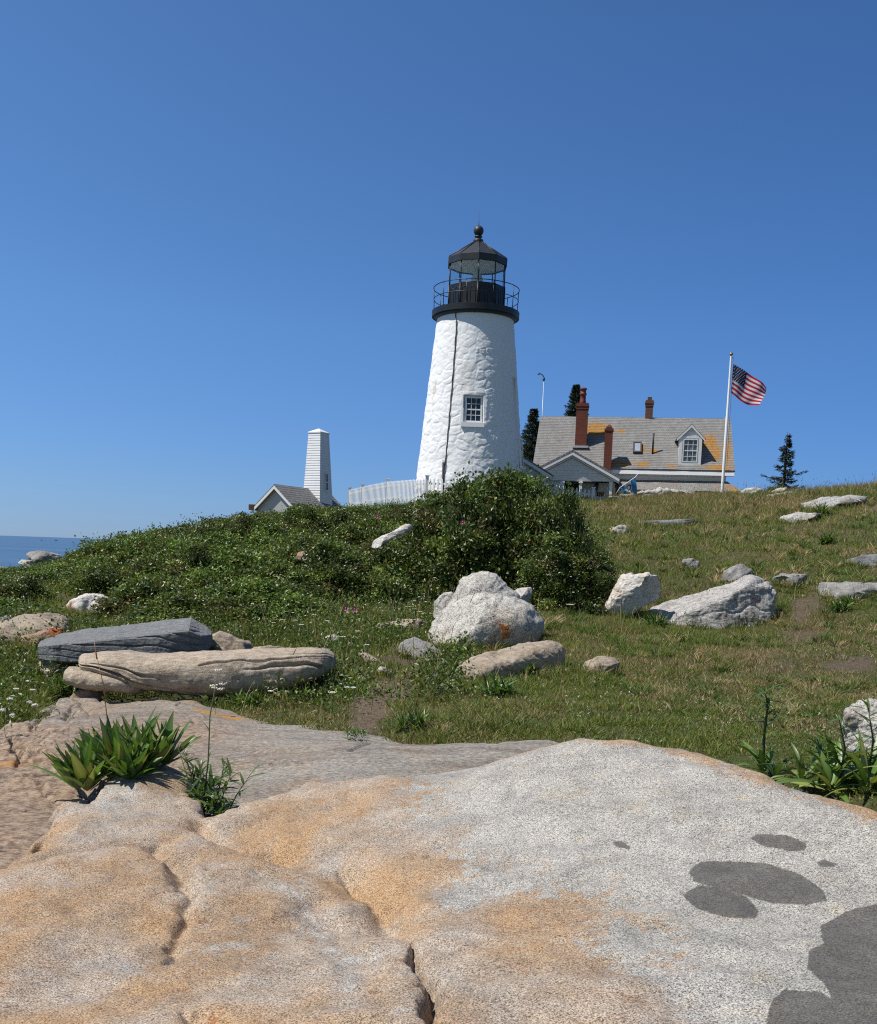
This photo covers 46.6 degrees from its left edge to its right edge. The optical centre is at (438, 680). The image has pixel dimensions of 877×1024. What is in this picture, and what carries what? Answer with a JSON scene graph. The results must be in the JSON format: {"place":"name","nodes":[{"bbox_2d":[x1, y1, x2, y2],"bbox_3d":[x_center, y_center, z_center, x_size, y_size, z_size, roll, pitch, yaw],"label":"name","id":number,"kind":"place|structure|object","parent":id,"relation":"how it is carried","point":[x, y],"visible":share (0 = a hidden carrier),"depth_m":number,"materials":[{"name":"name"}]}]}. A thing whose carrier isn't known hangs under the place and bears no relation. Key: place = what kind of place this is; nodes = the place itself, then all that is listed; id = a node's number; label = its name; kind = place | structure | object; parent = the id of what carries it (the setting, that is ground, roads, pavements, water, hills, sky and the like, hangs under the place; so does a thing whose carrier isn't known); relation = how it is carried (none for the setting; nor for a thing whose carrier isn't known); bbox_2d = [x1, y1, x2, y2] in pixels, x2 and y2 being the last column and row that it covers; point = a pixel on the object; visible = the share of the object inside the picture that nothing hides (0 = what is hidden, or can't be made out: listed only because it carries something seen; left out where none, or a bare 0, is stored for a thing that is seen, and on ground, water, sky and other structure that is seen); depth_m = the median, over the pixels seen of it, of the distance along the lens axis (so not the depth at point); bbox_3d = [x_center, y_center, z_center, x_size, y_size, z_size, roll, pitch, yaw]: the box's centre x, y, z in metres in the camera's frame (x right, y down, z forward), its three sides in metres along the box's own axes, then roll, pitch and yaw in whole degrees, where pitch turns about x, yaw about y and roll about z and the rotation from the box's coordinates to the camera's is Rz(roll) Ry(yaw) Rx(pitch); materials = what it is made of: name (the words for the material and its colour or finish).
{"place":"outdoors","nodes":[
{"label":"outdoors","id":0,"kind":"place"},
{"bbox_2d":[0,536,106,567],"bbox_3d":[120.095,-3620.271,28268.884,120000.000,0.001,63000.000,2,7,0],"label":"sea","id":1,"kind":"structure","parent":0,"point":[14,550],"depth_m":1479.90,"materials":[{"name":"liquid"}]},
{"bbox_2d":[0,478,876,811],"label":"ground","id":2,"kind":"structure","parent":0,"point":[854,666],"depth_m":13.49,"materials":[{"name":"green plant"}]},
{"bbox_2d":[0,595,55,613],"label":"shrub","id":3,"kind":"object","parent":2,"relation":"on","point":[10,604],"visible":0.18,"depth_m":18.95,"materials":[{"name":"green plant"}]},
{"bbox_2d":[0,573,56,603],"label":"shrub","id":4,"kind":"object","parent":2,"relation":"on","point":[24,584],"visible":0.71,"depth_m":20.81,"materials":[{"name":"green plant"}]},
{"bbox_2d":[0,613,69,644],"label":"ledge rock","id":5,"kind":"object","parent":2,"relation":"on","point":[36,620],"visible":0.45,"depth_m":14.53,"materials":[{"name":"beige stone"}]},
{"bbox_2d":[8,561,77,575],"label":"shrub","id":6,"kind":"object","parent":2,"relation":"on","point":[46,567],"visible":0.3,"depth_m":25.08,"materials":[{"name":"green plant"}]},
{"bbox_2d":[21,626,64,646],"bbox_3d":[-5.516,-0.496,14.000,0.725,0.493,0.537,2,7,0],"label":"boulder","id":7,"kind":"object","parent":2,"relation":"on","point":[42,633],"visible":0.35,"depth_m":13.83,"materials":[{"name":"beige stone"}]},
{"bbox_2d":[22,567,64,587],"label":"shrub","id":8,"kind":"object","parent":2,"relation":"on","point":[46,575],"visible":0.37,"depth_m":23.62,"materials":[{"name":"green plant"}]},
{"bbox_2d":[26,550,61,563],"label":"boulder","id":9,"kind":"object","parent":2,"relation":"on","point":[37,556],"visible":0.62,"depth_m":41.26,"materials":[{"name":"grey stone"}]},
{"bbox_2d":[39,660,78,675],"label":"boulder","id":10,"kind":"object","parent":2,"relation":"on","point":[53,664],"visible":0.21,"depth_m":11.62,"materials":[{"name":"beige stone"}]},
{"bbox_2d":[38,618,212,663],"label":"slate slab","id":11,"kind":"structure","parent":10,"relation":"on","point":[179,635],"depth_m":11.50,"materials":[{"name":"grey stone"}]},
{"bbox_2d":[66,593,107,612],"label":"boulder","id":12,"kind":"object","parent":2,"relation":"on","point":[86,600],"visible":0.45,"depth_m":19.05,"materials":[{"name":"white stone"}]},
{"bbox_2d":[53,557,131,594],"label":"shrub","id":13,"kind":"object","parent":2,"relation":"on","point":[100,577],"visible":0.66,"depth_m":21.97,"materials":[{"name":"green plant"}]},
{"bbox_2d":[65,529,138,565],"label":"rose bush","id":14,"kind":"object","parent":2,"relation":"on","point":[90,548],"visible":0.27,"depth_m":26.47,"materials":[{"name":"green plant"}]},
{"bbox_2d":[70,530,163,569],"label":"rose bush","id":15,"kind":"object","parent":2,"relation":"on","point":[100,559],"visible":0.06,"depth_m":24.93,"materials":[{"name":"green plant"}]},
{"bbox_2d":[101,535,166,574],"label":"rose bush","id":16,"kind":"object","parent":2,"relation":"on","point":[130,551],"visible":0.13,"depth_m":23.54,"materials":[{"name":"green plant"}]},
{"bbox_2d":[113,545,170,584],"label":"rose bush","id":17,"kind":"object","parent":2,"relation":"on","point":[138,566],"visible":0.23,"depth_m":22.06,"materials":[{"name":"green plant"}]},
{"bbox_2d":[81,570,207,619],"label":"rose bush","id":18,"kind":"object","parent":2,"relation":"on","point":[136,592],"visible":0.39,"depth_m":17.88,"materials":[{"name":"green plant"}]},
{"bbox_2d":[134,522,176,541],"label":"rose bush","id":19,"kind":"object","parent":2,"relation":"on","point":[163,534],"visible":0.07,"depth_m":27.70,"materials":[{"name":"green plant"}]},
{"bbox_2d":[127,532,201,562],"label":"rose bush","id":20,"kind":"object","parent":2,"relation":"on","point":[173,544],"visible":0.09,"depth_m":23.27,"materials":[{"name":"green plant"}]},
{"bbox_2d":[111,599,221,623],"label":"rose bush","id":21,"kind":"object","parent":2,"relation":"on","point":[154,610],"visible":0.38,"depth_m":16.04,"materials":[{"name":"green plant"}]},
{"bbox_2d":[120,587,233,622],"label":"rose bush","id":22,"kind":"object","parent":2,"relation":"on","point":[178,597],"visible":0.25,"depth_m":16.39,"materials":[{"name":"green plant"}]},
{"bbox_2d":[154,535,223,576],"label":"rose bush","id":23,"kind":"object","parent":2,"relation":"on","point":[175,555],"visible":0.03,"depth_m":22.22,"materials":[{"name":"green plant"}]},
{"bbox_2d":[162,513,216,535],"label":"rose bush","id":24,"kind":"object","parent":2,"relation":"on","point":[185,527],"visible":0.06,"depth_m":29.48,"materials":[{"name":"green plant"}]},
{"bbox_2d":[157,534,231,584],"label":"rose bush","id":25,"kind":"object","parent":2,"relation":"on","point":[191,562],"visible":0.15,"depth_m":20.23,"materials":[{"name":"green plant"}]},
{"bbox_2d":[164,562,238,596],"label":"rose bush","id":26,"kind":"object","parent":2,"relation":"on","point":[203,578],"visible":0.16,"depth_m":18.77,"materials":[{"name":"green plant"}]},
{"bbox_2d":[189,527,248,549],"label":"rose bush","id":27,"kind":"object","parent":2,"relation":"on","point":[219,538],"visible":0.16,"depth_m":25.29,"materials":[{"name":"green plant"}]},
{"bbox_2d":[205,518,251,544],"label":"rose bush","id":28,"kind":"object","parent":2,"relation":"on","point":[223,527],"visible":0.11,"depth_m":26.93,"materials":[{"name":"green plant"}]},
{"bbox_2d":[208,631,253,650],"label":"boulder","id":29,"kind":"object","parent":2,"relation":"on","point":[224,641],"visible":0.56,"depth_m":12.31,"materials":[{"name":"beige stone"}]},
{"bbox_2d":[203,512,258,532],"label":"rose bush","id":30,"kind":"object","parent":2,"relation":"on","point":[241,519],"visible":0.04,"depth_m":29.26,"materials":[{"name":"green plant"}]},
{"bbox_2d":[196,587,274,624],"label":"rose bush","id":31,"kind":"object","parent":2,"relation":"on","point":[217,596],"visible":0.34,"depth_m":16.17,"materials":[{"name":"green plant"}]},
{"bbox_2d":[193,544,288,584],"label":"rose bush","id":32,"kind":"object","parent":2,"relation":"on","point":[237,564],"visible":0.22,"depth_m":20.14,"materials":[{"name":"green plant"}]},
{"bbox_2d":[165,571,327,623],"bbox_3d":[-3.074,-1.372,16.973,2.947,0.902,2.574,2,7,-2],"label":"rose bush","id":33,"kind":"object","parent":2,"relation":"on","point":[269,587],"visible":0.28,"depth_m":16.85,"materials":[{"name":"green plant"}]},
{"bbox_2d":[222,531,277,550],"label":"rose bush","id":34,"kind":"object","parent":2,"relation":"on","point":[264,540],"visible":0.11,"depth_m":24.84,"materials":[{"name":"green plant"}]},
{"bbox_2d":[242,518,289,543],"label":"rose bush","id":35,"kind":"object","parent":2,"relation":"on","point":[270,529],"visible":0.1,"depth_m":27.13,"materials":[{"name":"green plant"}]},
{"bbox_2d":[230,554,304,583],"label":"rose bush","id":36,"kind":"object","parent":2,"relation":"on","point":[271,571],"visible":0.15,"depth_m":19.58,"materials":[{"name":"green plant"}]},
{"bbox_2d":[232,587,351,623],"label":"rose bush","id":37,"kind":"object","parent":2,"relation":"on","point":[282,603],"visible":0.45,"depth_m":16.36,"materials":[{"name":"green plant"}]},
{"bbox_2d":[249,484,340,513],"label":"bell house","id":38,"kind":"structure","parent":2,"relation":"on","point":[275,497],"depth_m":65.42,"materials":[{"name":"grey wood"}]},
{"bbox_2d":[263,538,329,569],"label":"rose bush","id":39,"kind":"object","parent":2,"relation":"on","point":[286,554],"visible":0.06,"depth_m":20.70,"materials":[{"name":"green plant"}]},
{"bbox_2d":[274,502,328,535],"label":"rose bush","id":40,"kind":"object","parent":2,"relation":"on","point":[298,520],"visible":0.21,"depth_m":26.78,"materials":[{"name":"green plant"}]},
{"bbox_2d":[272,522,330,544],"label":"rose bush","id":41,"kind":"object","parent":2,"relation":"on","point":[301,534],"visible":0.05,"depth_m":24.85,"materials":[{"name":"green plant"}]},
{"bbox_2d":[262,530,343,554],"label":"rose bush","id":42,"kind":"object","parent":2,"relation":"on","point":[300,541],"visible":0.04,"depth_m":23.11,"materials":[{"name":"green plant"}]},
{"bbox_2d":[270,566,363,607],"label":"rose bush","id":43,"kind":"object","parent":2,"relation":"on","point":[288,583],"visible":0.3,"depth_m":18.15,"materials":[{"name":"green plant"}]},
{"bbox_2d":[304,429,331,504],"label":"bell tower","id":44,"kind":"structure","parent":2,"relation":"on","point":[317,482],"depth_m":68.28,"materials":[{"name":"paint"}]},
{"bbox_2d":[280,531,373,602],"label":"rose bush","id":45,"kind":"object","parent":2,"relation":"on","point":[325,563],"visible":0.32,"depth_m":18.63,"materials":[{"name":"green plant"}]},
{"bbox_2d":[302,505,369,536],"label":"rose bush","id":46,"kind":"object","parent":2,"relation":"on","point":[329,520],"visible":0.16,"depth_m":26.75,"materials":[{"name":"green plant"}]},
{"bbox_2d":[318,519,374,547],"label":"rose bush","id":47,"kind":"object","parent":2,"relation":"on","point":[352,532],"visible":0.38,"depth_m":25.36,"materials":[{"name":"green plant"}]},
{"bbox_2d":[355,503,397,526],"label":"rose bush","id":48,"kind":"object","parent":2,"relation":"on","point":[384,514],"visible":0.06,"depth_m":29.11,"materials":[{"name":"green plant"}]},
{"bbox_2d":[353,530,401,556],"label":"rose bush","id":49,"kind":"object","parent":2,"relation":"on","point":[392,543],"visible":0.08,"depth_m":22.05,"materials":[{"name":"green plant"}]},
{"bbox_2d":[357,515,401,539],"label":"rose bush","id":50,"kind":"object","parent":2,"relation":"on","point":[372,522],"visible":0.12,"depth_m":26.96,"materials":[{"name":"green plant"}]},
{"bbox_2d":[333,545,429,590],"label":"rose bush","id":51,"kind":"object","parent":2,"relation":"on","point":[383,557],"visible":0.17,"depth_m":20.39,"materials":[{"name":"green plant"}]},
{"bbox_2d":[340,559,426,606],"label":"rose bush","id":52,"kind":"object","parent":2,"relation":"on","point":[381,585],"visible":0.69,"depth_m":18.56,"materials":[{"name":"green plant"}]},
{"bbox_2d":[372,524,411,548],"bbox_3d":[-0.872,-2.697,19.058,0.747,0.494,0.470,2,7,0],"label":"boulder","id":53,"kind":"object","parent":2,"relation":"on","point":[380,541],"visible":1,"depth_m":18.88,"materials":[{"name":"stone"}]},
{"bbox_2d":[348,475,468,505],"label":"picket fence","id":54,"kind":"object","parent":2,"relation":"on","point":[369,489],"visible":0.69,"depth_m":45.31,"materials":[{"name":"white paint"}]},
{"bbox_2d":[385,707,438,733],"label":"leafy plant","id":55,"kind":"object","parent":2,"relation":"on","point":[418,719],"visible":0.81,"depth_m":8.83,"materials":[{"name":"green plant"}]},
{"bbox_2d":[398,637,443,658],"bbox_3d":[-0.183,-0.365,13.470,0.700,0.386,0.568,2,7,0],"label":"flat rock","id":56,"kind":"object","parent":2,"relation":"on","point":[418,642],"visible":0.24,"depth_m":13.47,"materials":[{"name":"grey stone"}]},
{"bbox_2d":[394,481,451,557],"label":"rose bush","id":57,"kind":"object","parent":2,"relation":"on","point":[436,503],"visible":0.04,"depth_m":21.60,"materials":[{"name":"green plant"}]},
{"bbox_2d":[390,499,457,588],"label":"rose bush","id":58,"kind":"object","parent":2,"relation":"on","point":[424,524],"visible":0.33,"depth_m":20.59,"materials":[{"name":"green plant"}]},
{"bbox_2d":[0,696,876,1023],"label":"rock ledge","id":59,"kind":"object","parent":2,"relation":"on","point":[318,876],"visible":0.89,"depth_m":4.52,"materials":[{"name":"stone"}]},
{"bbox_2d":[27,705,202,790],"bbox_3d":[-2.147,0.455,6.781,0.925,0.512,0.946,4,8,16],"label":"seaside goldenrod","id":60,"kind":"object","parent":59,"relation":"on","point":[128,752],"visible":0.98,"depth_m":6.64,"materials":[{"name":"green plant"}]},
{"bbox_2d":[63,647,335,697],"bbox_3d":[-2.444,-0.091,10.632,2.784,0.510,0.930,0,8,-13],"label":"rock","id":61,"kind":"object","parent":59,"relation":"on","point":[180,673],"visible":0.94,"depth_m":10.29,"materials":[{"name":"stone"}]},
{"bbox_2d":[174,669,263,816],"bbox_3d":[-1.459,0.428,6.476,0.655,0.998,0.524,7,9,33],"label":"weed plant","id":62,"kind":"object","parent":59,"relation":"on","point":[200,791],"visible":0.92,"depth_m":6.49,"materials":[{"name":"green plant"}]},
{"bbox_2d":[0,493,876,752],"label":"undergrowth","id":63,"kind":"object","parent":2,"relation":"on","point":[358,672],"visible":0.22,"depth_m":13.22,"materials":[{"name":"green plant"}]},
{"bbox_2d":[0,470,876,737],"bbox_3d":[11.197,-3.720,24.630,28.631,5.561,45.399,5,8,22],"label":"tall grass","id":64,"kind":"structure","parent":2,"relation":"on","point":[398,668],"depth_m":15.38,"materials":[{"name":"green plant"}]},
{"bbox_2d":[406,460,510,600],"bbox_3d":[0.610,-2.872,20.127,2.260,2.972,2.118,5,8,23],"label":"rose bush","id":65,"kind":"object","parent":2,"relation":"on","point":[443,569],"visible":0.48,"depth_m":19.67,"materials":[{"name":"green plant"}]},
{"bbox_2d":[413,225,523,499],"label":"lighthouse","id":66,"kind":"object","parent":2,"relation":"on","point":[471,414],"visible":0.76,"depth_m":41.76,"materials":[{"name":"white paint"}]},
{"bbox_2d":[461,396,483,426],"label":"window","id":67,"kind":"structure","parent":66,"relation":"in","point":[473,404],"depth_m":41.63,"materials":[{"name":"white paint"}]},
{"bbox_2d":[428,571,543,648],"bbox_3d":[0.674,-0.928,14.558,1.663,1.267,1.597,2,7,0],"label":"white boulder","id":68,"kind":"object","parent":2,"relation":"on","point":[496,609],"visible":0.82,"depth_m":14.02,"materials":[{"name":"stone"}]},
{"bbox_2d":[427,451,545,592],"bbox_3d":[1.186,-3.031,20.432,2.912,3.136,2.938,7,9,34],"label":"rose bush","id":69,"kind":"object","parent":2,"relation":"on","point":[500,482],"visible":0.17,"depth_m":19.87,"materials":[{"name":"green plant"}]},
{"bbox_2d":[475,675,519,696],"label":"leafy plant","id":70,"kind":"object","parent":2,"relation":"on","point":[499,685],"visible":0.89,"depth_m":10.44,"materials":[{"name":"green plant"}]},
{"bbox_2d":[457,640,564,679],"bbox_3d":[0.884,-0.112,12.238,1.585,0.732,0.488,-3,9,-33],"label":"long stone","id":71,"kind":"object","parent":2,"relation":"on","point":[505,660],"visible":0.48,"depth_m":12.07,"materials":[{"name":"beige stone"}]},
{"bbox_2d":[499,509,554,588],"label":"rose bush","id":72,"kind":"object","parent":2,"relation":"on","point":[516,577],"visible":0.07,"depth_m":19.65,"materials":[{"name":"green plant"}]},
{"bbox_2d":[521,408,539,461],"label":"spruce tree","id":73,"kind":"object","parent":2,"relation":"on","point":[530,438],"visible":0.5,"depth_m":62.24,"materials":[{"name":"green plant"}]},
{"bbox_2d":[512,467,555,506],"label":"rose bush","id":74,"kind":"object","parent":2,"relation":"on","point":[539,491],"visible":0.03,"depth_m":21.98,"materials":[{"name":"green plant"}]},
{"bbox_2d":[523,456,553,491],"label":"passage shed","id":75,"kind":"structure","parent":2,"relation":"on","point":[528,463],"depth_m":45.57,"materials":[{"name":"grey wood"}]},
{"bbox_2d":[500,476,593,586],"bbox_3d":[2.076,-2.696,20.068,1.940,2.683,2.052,-1,8,-23],"label":"rose bush","id":76,"kind":"object","parent":2,"relation":"on","point":[540,513],"visible":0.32,"depth_m":19.53,"materials":[{"name":"green plant"}]},
{"bbox_2d":[509,520,614,614],"bbox_3d":[2.252,-2.103,18.870,1.985,1.776,2.058,0,8,-18],"label":"rose bush","id":77,"kind":"object","parent":2,"relation":"on","point":[560,586],"visible":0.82,"depth_m":18.43,"materials":[{"name":"green plant"}]},
{"bbox_2d":[535,470,595,581],"bbox_3d":[2.341,-2.622,19.438,1.324,2.787,1.352,6,8,27],"label":"rose bush","id":78,"kind":"object","parent":2,"relation":"on","point":[577,522],"visible":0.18,"depth_m":19.23,"materials":[{"name":"green plant"}]},
{"bbox_2d":[563,384,588,416],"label":"spruce tree","id":79,"kind":"object","parent":2,"relation":"on","point":[574,396],"visible":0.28,"depth_m":64.04,"materials":[{"name":"green plant"}]},
{"bbox_2d":[552,543,606,605],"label":"rose bush","id":80,"kind":"object","parent":2,"relation":"on","point":[590,562],"visible":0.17,"depth_m":18.92,"materials":[{"name":"green plant"}]},
{"bbox_2d":[582,656,619,674],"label":"stone","id":81,"kind":"object","parent":2,"relation":"on","point":[607,663],"visible":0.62,"depth_m":12.21,"materials":[{"name":"beige stone"}]},
{"bbox_2d":[587,563,616,604],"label":"rose bush","id":82,"kind":"object","parent":2,"relation":"on","point":[605,576],"visible":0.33,"depth_m":18.90,"materials":[{"name":"green plant"}]},
{"bbox_2d":[588,549,622,585],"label":"rose bush","id":83,"kind":"object","parent":2,"relation":"on","point":[602,557],"visible":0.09,"depth_m":20.49,"materials":[{"name":"green plant"}]},
{"bbox_2d":[602,572,660,616],"bbox_3d":[3.510,-1.456,18.860,0.906,1.143,0.908,9,10,44],"label":"quartz boulder","id":84,"kind":"object","parent":2,"relation":"on","point":[643,589],"visible":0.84,"depth_m":18.57,"materials":[{"name":"white stone"}]},
{"bbox_2d":[533,387,740,496],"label":"keepers house","id":85,"kind":"structure","parent":2,"relation":"on","point":[582,450],"depth_m":50.09,"materials":[{"name":"grey wood"}]},
{"bbox_2d":[636,610,672,627],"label":"leafy plant","id":86,"kind":"object","parent":2,"relation":"on","point":[655,621],"visible":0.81,"depth_m":17.79,"materials":[{"name":"green plant"}]},
{"bbox_2d":[458,607,871,744],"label":"clover flowers","id":87,"kind":"object","parent":2,"relation":"on","point":[666,705],"visible":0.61,"depth_m":10.28,"materials":[{"name":"white plant"}]},
{"bbox_2d":[640,574,776,628],"bbox_3d":[4.953,-1.393,18.944,2.751,1.209,1.113,2,7,0],"label":"long boulder","id":88,"kind":"object","parent":2,"relation":"on","point":[716,607],"visible":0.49,"depth_m":18.60,"materials":[{"name":"grey stone"}]},
{"bbox_2d":[721,352,732,491],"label":"flagpole","id":89,"kind":"object","parent":2,"relation":"on","point":[725,436],"visible":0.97,"depth_m":44.84,"materials":[{"name":"white metal"}]},
{"bbox_2d":[731,364,765,404],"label":"national flag","id":90,"kind":"object","parent":89,"relation":"attached to","point":[748,389],"visible":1,"depth_m":44.58,"materials":[{"name":"multicoloured fabric"}]},
{"bbox_2d":[721,564,753,581],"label":"boulder","id":91,"kind":"object","parent":2,"relation":"on","point":[735,571],"visible":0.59,"depth_m":21.28,"materials":[{"name":"grey stone"}]},
{"bbox_2d":[736,682,807,778],"bbox_3d":[2.185,0.355,6.750,0.512,0.692,0.629,-1,8,-19],"label":"milkweed stalk","id":92,"kind":"object","parent":2,"relation":"on","point":[760,757],"visible":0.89,"depth_m":6.78,"materials":[{"name":"green plant"}]},
{"bbox_2d":[760,432,807,489],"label":"spruce tree","id":93,"kind":"object","parent":2,"relation":"on","point":[785,456],"visible":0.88,"depth_m":53.75,"materials":[{"name":"green plant"}]},
{"bbox_2d":[772,573,807,585],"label":"flat rock","id":94,"kind":"object","parent":2,"relation":"on","point":[794,577],"visible":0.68,"depth_m":20.72,"materials":[{"name":"grey stone"}]},
{"bbox_2d":[780,512,822,523],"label":"flat rock","id":95,"kind":"object","parent":2,"relation":"on","point":[811,516],"visible":0.61,"depth_m":30.19,"materials":[{"name":"white stone"}]},
{"bbox_2d":[763,697,876,802],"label":"seaside goldenrod","id":96,"kind":"object","parent":2,"relation":"on","point":[837,768],"visible":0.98,"depth_m":6.07,"materials":[{"name":"green plant"}]},
{"bbox_2d":[801,495,866,508],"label":"ledge rock","id":97,"kind":"object","parent":2,"relation":"on","point":[829,500],"visible":0.58,"depth_m":32.31,"materials":[{"name":"grey stone"}]},
{"bbox_2d":[818,581,876,599],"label":"flat rock","id":98,"kind":"object","parent":2,"relation":"on","point":[845,588],"visible":0.61,"depth_m":19.47,"materials":[{"name":"grey stone"}]},
{"bbox_2d":[842,698,876,752],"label":"boulder","id":99,"kind":"object","parent":2,"relation":"on","point":[862,724],"visible":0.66,"depth_m":7.57,"materials":[{"name":"white stone"}]},
{"bbox_2d":[0,0,876,538],"label":"sky","id":100,"kind":"structure","parent":0,"point":[229,229],"materials":[{"name":"blue"}]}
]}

